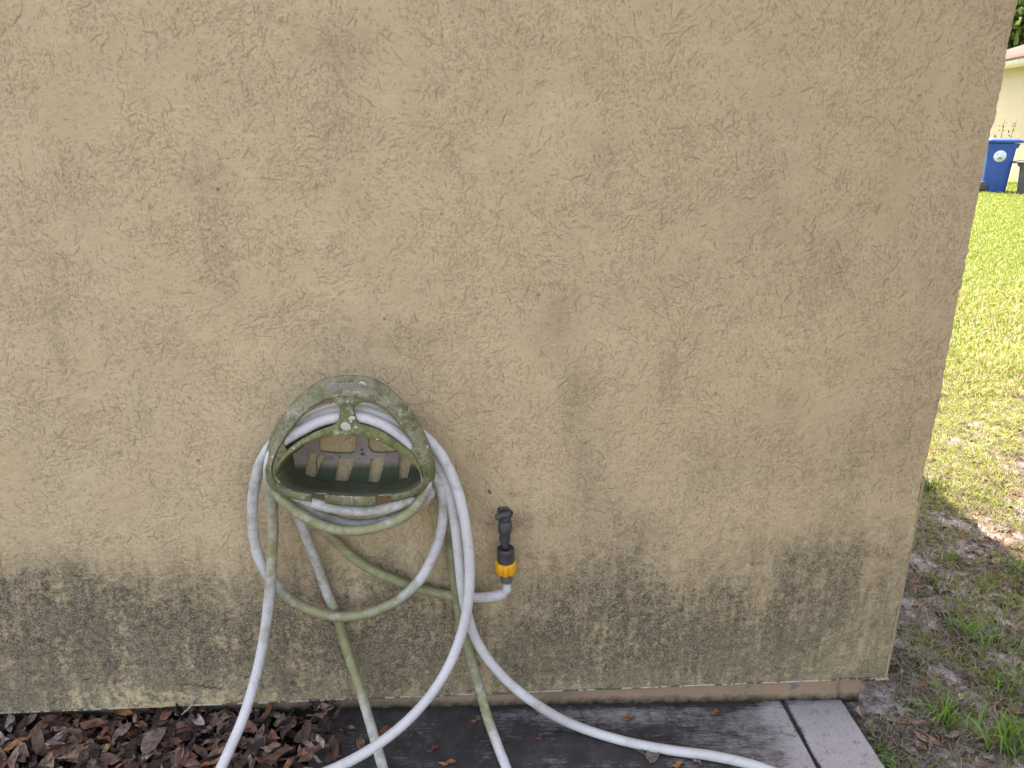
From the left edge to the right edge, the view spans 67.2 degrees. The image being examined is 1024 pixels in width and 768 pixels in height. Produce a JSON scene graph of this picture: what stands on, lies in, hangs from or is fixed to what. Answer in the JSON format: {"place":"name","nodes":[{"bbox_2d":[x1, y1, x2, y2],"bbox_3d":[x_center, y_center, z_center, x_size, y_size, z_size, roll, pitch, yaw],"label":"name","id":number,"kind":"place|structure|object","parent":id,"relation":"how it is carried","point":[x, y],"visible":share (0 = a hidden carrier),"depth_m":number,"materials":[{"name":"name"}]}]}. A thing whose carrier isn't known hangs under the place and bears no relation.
{"place":"outdoors","nodes":[
{"label":"outdoors","id":0,"kind":"place"},
{"bbox_2d":[8,178,1023,767],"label":"ground","id":1,"kind":"structure","parent":0,"point":[872,698],"depth_m":2.24,"materials":[{"name":"soil"}]},
{"bbox_2d":[0,699,348,767],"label":"leaf litter","id":2,"kind":"object","parent":1,"relation":"on","point":[68,738],"visible":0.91,"depth_m":1.80,"materials":[{"name":"brown plant"}]},
{"bbox_2d":[0,737,27,751],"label":"dead leaf","id":3,"kind":"object","parent":2,"relation":"on","point":[13,744],"visible":1,"depth_m":1.77,"materials":[{"name":"orange plant"}]},
{"bbox_2d":[26,719,48,739],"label":"dead leaf","id":4,"kind":"object","parent":2,"relation":"on","point":[45,724],"visible":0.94,"depth_m":1.82,"materials":[{"name":"brown plant"}]},
{"bbox_2d":[58,746,88,758],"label":"dead leaf","id":5,"kind":"object","parent":2,"relation":"on","point":[77,750],"visible":1,"depth_m":1.75,"materials":[{"name":"beige plant"}]},
{"bbox_2d":[102,743,111,752],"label":"dead leaf","id":6,"kind":"object","parent":2,"relation":"on","point":[107,746],"visible":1,"depth_m":1.76,"materials":[{"name":"yellow plant"}]},
{"bbox_2d":[141,726,166,757],"bbox_3d":[-0.827,0.820,1.773,0.043,0.017,0.093,-1,19,-3],"label":"dead leaf","id":7,"kind":"object","parent":2,"relation":"on","point":[152,738],"visible":1,"depth_m":1.78,"materials":[{"name":"grey plant"}]},
{"bbox_2d":[175,703,182,720],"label":"dead leaf","id":8,"kind":"object","parent":2,"relation":"on","point":[178,711],"visible":0.99,"depth_m":1.85,"materials":[{"name":"brown plant"}]},
{"bbox_2d":[174,747,189,767],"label":"dead leaf","id":9,"kind":"object","parent":2,"relation":"on","point":[179,760],"visible":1,"depth_m":1.74,"materials":[{"name":"brown plant"}]},
{"bbox_2d":[181,695,199,714],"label":"dead leaf","id":10,"kind":"object","parent":2,"relation":"on","point":[193,701],"visible":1,"depth_m":1.83,"materials":[{"name":"grey plant"}]},
{"bbox_2d":[201,725,212,732],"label":"dead leaf","id":11,"kind":"object","parent":2,"relation":"on","point":[208,727],"visible":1,"depth_m":1.81,"materials":[{"name":"brown plant"}]},
{"bbox_2d":[261,742,280,752],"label":"dead leaf","id":12,"kind":"object","parent":2,"relation":"on","point":[270,747],"visible":1,"depth_m":1.76,"materials":[{"name":"beige plant"}]},
{"bbox_2d":[263,746,293,759],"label":"dead leaf","id":13,"kind":"object","parent":2,"relation":"on","point":[278,753],"visible":1,"depth_m":1.73,"materials":[{"name":"brown plant"}]},
{"bbox_2d":[283,756,294,767],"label":"dead leaf","id":14,"kind":"object","parent":2,"relation":"on","point":[289,761],"visible":1,"depth_m":1.72,"materials":[{"name":"brown plant"}]},
{"bbox_2d":[0,0,1017,737],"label":"house","id":15,"kind":"structure","parent":1,"relation":"on","point":[636,316],"depth_m":1.58,"materials":[{"name":"paint"}]},
{"bbox_2d":[264,375,435,506],"bbox_3d":[-0.326,0.111,1.566,0.341,0.298,0.137,-1,19,-3],"label":"hose hanger","id":16,"kind":"object","parent":15,"relation":"attached to","point":[286,476],"visible":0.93,"depth_m":1.52,"materials":[{"name":"plastic"}]},
{"bbox_2d":[215,402,775,767],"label":"garden hose","id":17,"kind":"object","parent":16,"relation":"hanging from","point":[453,529],"visible":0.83,"depth_m":1.68,"materials":[{"name":"plastic"}]},
{"bbox_2d":[495,506,514,565],"bbox_3d":[-0.016,0.326,1.692,0.044,0.135,0.086,-1,19,-3],"label":"outdoor tap","id":18,"kind":"object","parent":15,"relation":"attached to","point":[505,548],"visible":1,"depth_m":1.67,"materials":[{"name":"black plastic"}]},
{"bbox_2d":[308,699,884,767],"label":"concrete walk","id":19,"kind":"structure","parent":1,"relation":"on","point":[804,734],"depth_m":1.85,"materials":[{"name":"grey concrete"}]},
{"bbox_2d":[340,725,355,730],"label":"dead leaf","id":20,"kind":"object","parent":19,"relation":"on","point":[350,727],"visible":0.68,"depth_m":1.85,"materials":[{"name":"brown plant"}]},
{"bbox_2d":[356,736,365,748],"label":"dead leaf","id":21,"kind":"object","parent":19,"relation":"on","point":[360,742],"visible":0.8,"depth_m":1.80,"materials":[{"name":"brown plant"}]},
{"bbox_2d":[379,726,389,736],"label":"dead leaf","id":22,"kind":"object","parent":19,"relation":"on","point":[383,730],"visible":0.79,"depth_m":1.84,"materials":[{"name":"brown plant"}]},
{"bbox_2d":[426,745,438,751],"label":"dead leaf","id":23,"kind":"object","parent":19,"relation":"on","point":[433,747],"visible":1,"depth_m":1.79,"materials":[{"name":"brown plant"}]},
{"bbox_2d":[438,759,455,765],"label":"dead leaf","id":24,"kind":"object","parent":19,"relation":"on","point":[448,762],"visible":1,"depth_m":1.76,"materials":[{"name":"orange plant"}]},
{"bbox_2d":[535,732,544,739],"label":"dead leaf","id":25,"kind":"object","parent":19,"relation":"on","point":[540,735],"visible":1,"depth_m":1.84,"materials":[{"name":"brown plant"}]},
{"bbox_2d":[620,714,635,720],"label":"dead leaf","id":26,"kind":"object","parent":19,"relation":"on","point":[627,717],"visible":1,"depth_m":1.90,"materials":[{"name":"orange plant"}]},
{"bbox_2d":[646,750,659,763],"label":"dead leaf","id":27,"kind":"object","parent":19,"relation":"on","point":[651,757],"visible":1,"depth_m":1.79,"materials":[{"name":"beige plant"}]},
{"bbox_2d":[664,713,679,724],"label":"dead leaf","id":28,"kind":"object","parent":19,"relation":"on","point":[668,718],"visible":1,"depth_m":1.90,"materials":[{"name":"beige plant"}]},
{"bbox_2d":[673,761,681,767],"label":"dead leaf","id":29,"kind":"object","parent":19,"relation":"on","point":[677,764],"visible":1,"depth_m":1.77,"materials":[{"name":"orange plant"}]},
{"bbox_2d":[692,758,701,765],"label":"dead leaf","id":30,"kind":"object","parent":19,"relation":"on","point":[698,761],"visible":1,"depth_m":1.78,"materials":[{"name":"plant"}]},
{"bbox_2d":[711,708,718,714],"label":"dead leaf","id":31,"kind":"object","parent":19,"relation":"on","point":[714,711],"visible":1,"depth_m":1.93,"materials":[{"name":"orange plant"}]},
{"bbox_2d":[867,738,903,767],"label":"grass tuft","id":32,"kind":"object","parent":1,"relation":"on","point":[883,760],"visible":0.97,"depth_m":1.82,"materials":[{"name":"green plant"}]},
{"bbox_2d":[883,715,900,723],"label":"dead leaf","id":33,"kind":"object","parent":1,"relation":"on","point":[892,719],"visible":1,"depth_m":1.92,"materials":[{"name":"brown plant"}]},
{"bbox_2d":[889,652,930,679],"bbox_3d":[1.075,0.768,2.103,0.137,0.024,0.136,18,26,41],"label":"grass tuft","id":34,"kind":"object","parent":1,"relation":"on","point":[904,660],"visible":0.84,"depth_m":2.11,"materials":[{"name":"green plant"}]},
{"bbox_2d":[898,742,926,759],"bbox_3d":[0.950,0.871,1.827,0.022,0.010,0.068,-16,25,-38],"label":"dead leaf","id":35,"kind":"object","parent":1,"relation":"on","point":[910,748],"visible":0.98,"depth_m":1.83,"materials":[{"name":"beige plant"}]},
{"bbox_2d":[894,696,935,725],"bbox_3d":[1.024,0.823,1.949,0.083,0.040,0.094,-4,20,-12],"label":"grass tuft","id":36,"kind":"object","parent":1,"relation":"on","point":[909,702],"visible":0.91,"depth_m":1.96,"materials":[{"name":"green plant"}]},
{"bbox_2d":[901,716,933,727],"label":"dead leaf","id":37,"kind":"object","parent":1,"relation":"on","point":[927,724],"visible":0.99,"depth_m":1.92,"materials":[{"name":"brown plant"}]},
{"bbox_2d":[904,585,934,605],"bbox_3d":[1.264,0.661,2.420,0.093,0.022,0.115,-1,19,-3],"label":"grass tuft","id":38,"kind":"object","parent":1,"relation":"on","point":[909,590],"visible":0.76,"depth_m":2.43,"materials":[{"name":"green plant"}]},
{"bbox_2d":[913,730,942,746],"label":"dead leaf","id":39,"kind":"object","parent":1,"relation":"on","point":[921,737],"visible":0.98,"depth_m":1.86,"materials":[{"name":"brown plant"}]},
{"bbox_2d":[850,181,1023,767],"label":"grass","id":40,"kind":"structure","parent":1,"relation":"on","point":[988,242],"depth_m":4.22,"materials":[{"name":"green plant"}]},
{"bbox_2d":[842,350,1023,767],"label":"straw debris","id":41,"kind":"object","parent":40,"relation":"on","point":[957,632],"visible":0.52,"depth_m":2.36,"materials":[{"name":"plant"}]},
{"bbox_2d":[856,372,1023,767],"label":"leaf crumbs","id":42,"kind":"object","parent":1,"relation":"on","point":[926,728],"visible":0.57,"depth_m":2.38,"materials":[{"name":"plant"}]},
{"bbox_2d":[923,471,963,494],"bbox_3d":[1.714,0.390,3.135,0.194,0.075,0.168,-1,19,-3],"label":"grass tuft","id":43,"kind":"object","parent":1,"relation":"on","point":[934,485],"visible":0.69,"depth_m":3.12,"materials":[{"name":"green plant"}]},
{"bbox_2d":[919,691,971,732],"bbox_3d":[1.077,0.811,1.920,0.140,0.080,0.152,-1,19,-3],"label":"grass tuft","id":44,"kind":"object","parent":1,"relation":"on","point":[945,712],"visible":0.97,"depth_m":1.92,"materials":[{"name":"green plant"}]},
{"bbox_2d":[944,550,956,559],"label":"grass tuft","id":45,"kind":"object","parent":1,"relation":"on","point":[951,553],"visible":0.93,"depth_m":2.64,"materials":[{"name":"green plant"}]},
{"bbox_2d":[942,679,958,686],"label":"dead leaf","id":46,"kind":"object","parent":1,"relation":"on","point":[953,683],"visible":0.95,"depth_m":2.05,"materials":[{"name":"plant"}]},
{"bbox_2d":[945,731,964,737],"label":"dead leaf","id":47,"kind":"object","parent":1,"relation":"on","point":[957,733],"visible":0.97,"depth_m":1.88,"materials":[{"name":"brown plant"}]},
{"bbox_2d":[942,606,999,643],"bbox_3d":[1.333,0.711,2.239,0.180,0.066,0.137,13,23,33],"label":"grass tuft","id":48,"kind":"object","parent":1,"relation":"on","point":[970,626],"visible":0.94,"depth_m":2.25,"materials":[{"name":"green plant"}]},
{"bbox_2d":[979,664,991,667],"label":"dead leaf","id":49,"kind":"object","parent":1,"relation":"on","point":[988,665],"visible":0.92,"depth_m":2.12,"materials":[{"name":"brown plant"}]},
{"bbox_2d":[981,753,995,762],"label":"dead leaf","id":50,"kind":"object","parent":1,"relation":"on","point":[991,758],"visible":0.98,"depth_m":1.81,"materials":[{"name":"beige plant"}]},
{"bbox_2d":[954,689,1023,764],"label":"grass tuft","id":51,"kind":"object","parent":1,"relation":"on","point":[1009,727],"visible":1,"depth_m":1.84,"materials":[{"name":"green plant"}]},
{"bbox_2d":[977,733,1003,745],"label":"dead leaf","id":52,"kind":"object","parent":1,"relation":"on","point":[991,739],"visible":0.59,"depth_m":1.87,"materials":[{"name":"brown plant"}]},
{"bbox_2d":[974,652,1023,705],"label":"grass tuft","id":53,"kind":"object","parent":1,"relation":"on","point":[1008,679],"visible":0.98,"depth_m":2.06,"materials":[{"name":"green plant"}]},
{"bbox_2d":[974,618,1023,656],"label":"grass tuft","id":54,"kind":"object","parent":1,"relation":"on","point":[998,632],"visible":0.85,"depth_m":2.22,"materials":[{"name":"green plant"}]},
{"bbox_2d":[979,138,1023,192],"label":"wheelie bin","id":55,"kind":"object","parent":1,"relation":"on","point":[999,156],"visible":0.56,"depth_m":15.93,"materials":[{"name":"blue plastic"}]},
{"bbox_2d":[993,527,1011,530],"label":"dead leaf","id":56,"kind":"object","parent":1,"relation":"on","point":[1005,529],"visible":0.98,"depth_m":2.81,"materials":[{"name":"beige plant"}]},
{"bbox_2d":[994,121,1016,137],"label":"shrub","id":57,"kind":"object","parent":1,"relation":"on","point":[1004,130],"visible":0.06,"depth_m":18.00,"materials":[{"name":"plant"}]},
{"bbox_2d":[989,45,1023,179],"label":"neighbour house","id":58,"kind":"structure","parent":1,"relation":"on","point":[1010,107],"depth_m":20.16,"materials":[{"name":"paint"}]},
{"bbox_2d":[991,547,1023,580],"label":"grass tuft","id":59,"kind":"object","parent":1,"relation":"on","point":[1018,565],"visible":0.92,"depth_m":2.55,"materials":[{"name":"green plant"}]},
{"bbox_2d":[1006,704,1023,714],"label":"dead leaf","id":60,"kind":"object","parent":1,"relation":"on","point":[1012,708],"visible":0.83,"depth_m":1.97,"materials":[{"name":"brown plant"}]},
{"bbox_2d":[1007,0,1023,48],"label":"tree","id":61,"kind":"object","parent":1,"relation":"on","point":[1016,38],"visible":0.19,"depth_m":32.54,"materials":[{"name":"green plant"}]},
{"bbox_2d":[1012,160,1023,193],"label":"wheelie bin","id":62,"kind":"object","parent":1,"relation":"on","point":[1020,184],"visible":0.97,"depth_m":15.69,"materials":[{"name":"grey plastic"}]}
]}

